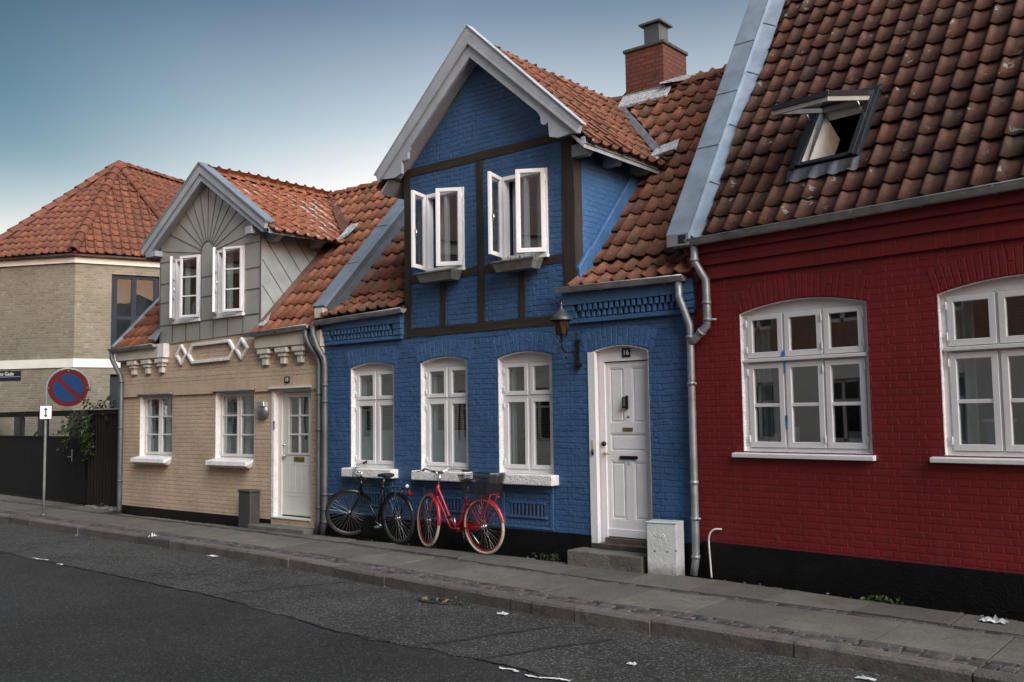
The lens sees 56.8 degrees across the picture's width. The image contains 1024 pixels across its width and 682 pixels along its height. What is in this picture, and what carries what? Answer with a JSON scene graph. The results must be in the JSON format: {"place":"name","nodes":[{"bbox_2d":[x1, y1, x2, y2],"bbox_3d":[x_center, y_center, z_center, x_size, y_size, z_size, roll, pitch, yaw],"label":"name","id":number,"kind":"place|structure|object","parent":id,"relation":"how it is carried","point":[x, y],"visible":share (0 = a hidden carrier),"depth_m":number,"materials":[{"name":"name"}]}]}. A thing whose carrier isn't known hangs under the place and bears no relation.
{"place":"outdoors","nodes":[
{"label":"outdoors","id":0,"kind":"place"},
{"bbox_2d":[0,552,566,681],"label":"road","id":1,"kind":"structure","parent":0,"point":[61,623],"depth_m":7.75,"materials":[{"name":"grey asphalt"}]},
{"bbox_2d":[36,558,569,680],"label":"road marking","id":2,"kind":"object","parent":1,"relation":"on","point":[514,670],"visible":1,"depth_m":6.61,"materials":[{"name":"paint"}]},
{"bbox_2d":[0,521,924,681],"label":"road edge strip","id":3,"kind":"object","parent":1,"relation":"on","point":[398,616],"visible":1,"depth_m":8.36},
{"bbox_2d":[66,555,613,678],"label":"road seams","id":4,"kind":"object","parent":3,"relation":"on","point":[528,629],"visible":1,"depth_m":7.80,"materials":[{"name":"black asphalt"}]},
{"bbox_2d":[418,596,452,604],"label":"dead leaves","id":5,"kind":"object","parent":3,"relation":"on","point":[426,599],"visible":1,"depth_m":9.29,"materials":[{"name":"brown plant"}]},
{"bbox_2d":[452,595,471,607],"bbox_3d":[-0.479,2.505,9.070,0.119,0.092,0.354,3,-6,-44],"label":"weed","id":6,"kind":"object","parent":3,"relation":"on","point":[457,601],"visible":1,"depth_m":9.09,"materials":[{"name":"green plant"}]},
{"bbox_2d":[76,520,1006,675],"bbox_3d":[-1.412,2.678,11.487,14.614,0.121,2.306,-5,-6,42],"label":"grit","id":7,"kind":"object","parent":3,"relation":"on","point":[724,579],"visible":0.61,"depth_m":8.74,"materials":[{"name":"grey gravel"}]},
{"bbox_2d":[855,675,876,680],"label":"paper scrap","id":8,"kind":"object","parent":3,"relation":"on","point":[864,677],"visible":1,"depth_m":6.39,"materials":[{"name":"white paper"}]},
{"bbox_2d":[0,0,749,233],"label":"sky","id":9,"kind":"structure","parent":0,"point":[316,93],"materials":[{"name":"blue"}]},
{"bbox_2d":[0,492,1023,670],"bbox_3d":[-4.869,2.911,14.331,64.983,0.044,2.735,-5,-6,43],"label":"pavement","id":10,"kind":"structure","parent":0,"point":[975,645],"depth_m":9.15,"materials":[{"name":"concrete"}]},
{"bbox_2d":[0,435,54,498],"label":"fence","id":11,"kind":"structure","parent":10,"relation":"on","point":[21,465],"depth_m":21.79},
{"bbox_2d":[0,410,110,435],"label":"carport","id":12,"kind":"object","parent":10,"relation":"on","point":[19,423],"visible":0.12,"depth_m":23.21,"materials":[{"name":"black wood"}]},
{"bbox_2d":[39,367,90,514],"bbox_3d":[-8.336,1.888,17.634,0.860,2.799,0.110,1,-5,-23],"label":"road sign","id":13,"kind":"object","parent":10,"relation":"on","point":[68,386],"visible":0.99,"depth_m":17.67,"materials":[{"name":"metal"}]},
{"bbox_2d":[53,436,85,502],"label":"gate","id":14,"kind":"structure","parent":10,"relation":"on","point":[69,474],"depth_m":20.13,"materials":[{"name":"wood"}]},
{"bbox_2d":[52,395,118,460],"bbox_3d":[-8.724,2.185,19.279,1.866,2.373,0.860,-4,-6,39],"label":"climbing plant","id":15,"kind":"object","parent":10,"relation":"on","point":[86,439],"visible":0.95,"depth_m":19.33,"materials":[{"name":"green plant"}]},
{"bbox_2d":[85,444,87,502],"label":"gate post","id":16,"kind":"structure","parent":10,"relation":"on","point":[86,471],"depth_m":19.57,"materials":[{"name":"black wood"}]},
{"bbox_2d":[79,505,116,509],"bbox_3d":[-7.997,3.274,18.542,1.555,0.083,0.405,-4,-6,39],"label":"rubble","id":17,"kind":"object","parent":10,"relation":"on","point":[108,507],"visible":0.58,"depth_m":18.50,"materials":[{"name":"grey stone"}]},
{"bbox_2d":[86,408,118,506],"bbox_3d":[-7.938,2.322,18.814,1.962,1.965,0.160,-4,-6,39],"label":"slatted screen","id":18,"kind":"object","parent":10,"relation":"on","point":[102,474],"visible":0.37,"depth_m":19.00,"materials":[{"name":"black wood"}]},
{"bbox_2d":[237,489,260,527],"bbox_3d":[-4.152,2.664,14.942,0.340,0.635,0.210,-4,-6,39],"label":"waste bin","id":19,"kind":"object","parent":10,"relation":"on","point":[249,506],"visible":0.83,"depth_m":14.86,"materials":[{"name":"grey metal"}]},
{"bbox_2d":[107,162,403,534],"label":"terraced house","id":20,"kind":"structure","parent":10,"relation":"on","point":[212,345],"depth_m":15.97,"materials":[{"name":"beige brick"}]},
{"bbox_2d":[130,392,172,465],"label":"window","id":21,"kind":"structure","parent":20,"relation":"in","point":[160,457],"depth_m":17.23,"materials":[{"name":"white paint"}]},
{"bbox_2d":[169,255,200,324],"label":"window","id":22,"kind":"structure","parent":20,"relation":"in","point":[176,266],"depth_m":16.49,"materials":[{"name":"white paint"}]},
{"bbox_2d":[212,245,244,318],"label":"window","id":23,"kind":"structure","parent":20,"relation":"in","point":[219,283],"depth_m":15.70,"materials":[{"name":"white paint"}]},
{"bbox_2d":[205,389,254,468],"bbox_3d":[-4.549,1.444,15.577,1.180,1.287,0.369,-4,-6,39],"label":"window","id":24,"kind":"structure","parent":20,"relation":"in","point":[239,460],"depth_m":15.67,"materials":[{"name":"white paint"}]},
{"bbox_2d":[256,401,268,418],"bbox_3d":[-3.959,1.099,15.002,0.246,0.281,0.098,-4,-6,39],"label":"wall lamp","id":25,"kind":"object","parent":20,"relation":"attached to","point":[263,410],"visible":1,"depth_m":14.95,"materials":[{"name":"grey metal"}]},
{"bbox_2d":[268,385,310,520],"bbox_3d":[-3.360,1.716,14.599,1.040,2.030,0.228,-4,-6,39],"label":"front door","id":26,"kind":"structure","parent":20,"relation":"in","point":[290,412],"depth_m":14.74,"materials":[{"name":"white paint"}]},
{"bbox_2d":[248,518,317,534],"bbox_3d":[-3.482,2.829,14.415,1.390,0.225,0.320,-4,-6,39],"label":"doorstep","id":27,"kind":"object","parent":10,"relation":"on","point":[290,526],"visible":0.69,"depth_m":14.35,"materials":[{"name":"concrete"}]},
{"bbox_2d":[325,461,414,543],"bbox_3d":[-1.853,2.208,13.066,1.625,1.088,0.540,-4,-6,38],"label":"bicycle","id":28,"kind":"object","parent":10,"relation":"on","point":[367,499],"visible":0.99,"depth_m":12.93,"materials":[{"name":"black metal"}]},
{"bbox_2d":[417,466,505,554],"bbox_3d":[-0.748,2.114,11.955,1.728,1.076,0.684,-5,-3,43],"label":"bicycle","id":29,"kind":"object","parent":10,"relation":"on","point":[464,525],"visible":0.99,"depth_m":11.78,"materials":[{"name":"red metal"}]},
{"bbox_2d":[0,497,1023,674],"bbox_3d":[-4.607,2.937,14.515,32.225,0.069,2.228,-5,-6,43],"label":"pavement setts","id":30,"kind":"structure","parent":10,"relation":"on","point":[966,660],"depth_m":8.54,"materials":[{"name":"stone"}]},
{"bbox_2d":[310,18,726,577],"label":"terraced house","id":31,"kind":"structure","parent":10,"relation":"on","point":[496,153],"depth_m":12.05,"materials":[{"name":"blue brick"}]},
{"bbox_2d":[341,363,397,478],"bbox_3d":[-1.961,1.115,13.439,1.030,1.618,0.335,-4,-6,39],"label":"window","id":32,"kind":"structure","parent":31,"relation":"in","point":[375,446],"depth_m":13.54,"materials":[{"name":"white paint"}]},
{"bbox_2d":[414,268,462,283],"bbox_3d":[-0.976,-0.856,12.538,0.696,0.130,0.222,-4,-6,39],"label":"window box","id":33,"kind":"object","parent":31,"relation":"attached to","point":[440,275],"visible":1,"depth_m":12.44,"materials":[{"name":"concrete"}]},
{"bbox_2d":[411,187,465,271],"bbox_3d":[-0.907,-1.459,12.747,0.776,1.113,0.528,-2,-5,13],"label":"window","id":34,"kind":"structure","parent":31,"relation":"in","point":[443,261],"depth_m":12.70,"materials":[{"name":"white paint"}]},
{"bbox_2d":[411,357,472,481],"bbox_3d":[-0.879,1.026,12.548,0.980,1.628,0.335,-4,-6,39],"label":"window","id":35,"kind":"structure","parent":31,"relation":"in","point":[440,449],"depth_m":12.65,"materials":[{"name":"white paint"}]},
{"bbox_2d":[489,252,543,273],"bbox_3d":[0.057,-0.974,11.691,0.696,0.205,0.222,-4,-6,39],"label":"window box","id":36,"kind":"object","parent":31,"relation":"attached to","point":[519,264],"visible":1,"depth_m":11.60,"materials":[{"name":"concrete"}]},
{"bbox_2d":[487,167,549,259],"bbox_3d":[0.150,-1.552,11.877,0.801,1.113,0.540,-2,-5,12],"label":"window","id":37,"kind":"structure","parent":31,"relation":"in","point":[521,198],"depth_m":11.84,"materials":[{"name":"white paint"}]},
{"bbox_2d":[490,351,558,485],"bbox_3d":[0.185,0.942,11.673,0.980,1.628,0.335,-4,-6,39],"label":"window","id":38,"kind":"structure","parent":31,"relation":"in","point":[533,473],"depth_m":11.76,"materials":[{"name":"white paint"}]},
{"bbox_2d":[550,300,581,369],"bbox_3d":[0.634,-0.067,11.022,0.276,0.803,0.461,-4,-6,39],"label":"wall lantern","id":39,"kind":"object","parent":31,"relation":"attached to","point":[561,318],"depth_m":10.93,"materials":[{"name":"metal"}]},
{"bbox_2d":[587,345,652,545],"bbox_3d":[1.263,1.209,10.815,0.818,2.323,0.194,-4,-6,39],"label":"front door","id":40,"kind":"structure","parent":31,"relation":"in","point":[618,392],"depth_m":10.88,"materials":[{"name":"white paint"}]},
{"bbox_2d":[527,552,562,561],"bbox_3d":[0.392,2.556,11.193,0.475,0.110,0.146,-4,-6,39],"label":"weed","id":41,"kind":"object","parent":10,"relation":"on","point":[552,557],"visible":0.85,"depth_m":11.14,"materials":[{"name":"green plant"}]},
{"bbox_2d":[567,542,647,572],"bbox_3d":[1.150,2.439,10.614,1.000,0.282,0.445,-4,-6,39],"label":"doorstep","id":42,"kind":"object","parent":10,"relation":"on","point":[619,557],"visible":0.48,"depth_m":10.49,"materials":[{"name":"concrete"}]},
{"bbox_2d":[646,519,684,575],"bbox_3d":[1.635,2.216,10.088,0.347,0.592,0.236,-3,-5,29],"label":"cable cabinet","id":43,"kind":"object","parent":10,"relation":"on","point":[665,547],"visible":0.9,"depth_m":10.00,"materials":[{"name":"grey paint"}]},
{"bbox_2d":[666,0,1023,621],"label":"terraced house","id":44,"kind":"structure","parent":10,"relation":"on","point":[845,232],"depth_m":9.12,"materials":[{"name":"red brick"}]},
{"bbox_2d":[708,528,721,577],"bbox_3d":[2.120,2.211,9.876,0.151,0.516,0.031,-3,-5,25],"label":"vent pipe","id":45,"kind":"object","parent":44,"relation":"attached to","point":[711,531],"visible":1,"depth_m":9.89,"materials":[{"name":"white plastic"}]},
{"bbox_2d":[732,297,875,460],"bbox_3d":[2.939,0.375,9.426,0.455,1.573,1.520,3,-6,-43],"label":"window","id":46,"kind":"structure","parent":44,"relation":"in","point":[757,363],"depth_m":9.40,"materials":[{"name":"white paint"}]},
{"bbox_2d":[771,83,884,182],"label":"roof window","id":47,"kind":"structure","parent":44,"relation":"in","point":[837,128],"depth_m":9.62,"materials":[{"name":"grey metal"}]},
{"bbox_2d":[930,274,1023,464],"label":"window","id":48,"kind":"structure","parent":44,"relation":"in","point":[959,347],"depth_m":8.17,"materials":[{"name":"white paint"}]},
{"bbox_2d":[859,594,903,604],"bbox_3d":[3.329,2.321,8.502,0.393,0.079,0.152,-4,-5,35],"label":"weed","id":49,"kind":"object","parent":10,"relation":"on","point":[869,598],"visible":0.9,"depth_m":8.51,"materials":[{"name":"green plant"}]},
{"bbox_2d":[979,614,1008,623],"bbox_3d":[3.851,2.213,7.562,0.220,0.057,0.119,-4,-6,39],"label":"paper scrap","id":50,"kind":"object","parent":10,"relation":"on","point":[994,619],"visible":1,"depth_m":7.55,"materials":[{"name":"white paper"}]},
{"label":"ground","id":51,"kind":"structure","parent":0,"visible":0},
{"bbox_2d":[0,160,184,435],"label":"corner building","id":52,"kind":"structure","parent":51,"relation":"on","point":[79,282],"depth_m":25.52,"materials":[{"name":"yellow brick"}]},
{"bbox_2d":[0,371,20,380],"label":"street name sign","id":53,"kind":"object","parent":52,"relation":"attached to","point":[10,375],"visible":1,"depth_m":25.41,"materials":[{"name":"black metal"}]},
{"bbox_2d":[109,374,118,407],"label":"window","id":54,"kind":"structure","parent":52,"relation":"in","point":[114,381],"depth_m":25.55,"materials":[{"name":"grey glass"}]},
{"bbox_2d":[111,275,158,353],"bbox_3d":[-10.329,-0.706,25.922,1.210,2.165,0.070,2,-5,-29],"label":"window","id":55,"kind":"structure","parent":52,"relation":"in","point":[132,317],"depth_m":25.84,"materials":[{"name":"blue paint"}]},
{"bbox_2d":[0,513,1023,681],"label":"kerb","id":56,"kind":"structure","parent":51,"relation":"on","point":[893,663],"depth_m":8.11,"materials":[{"name":"stone"}]}
]}

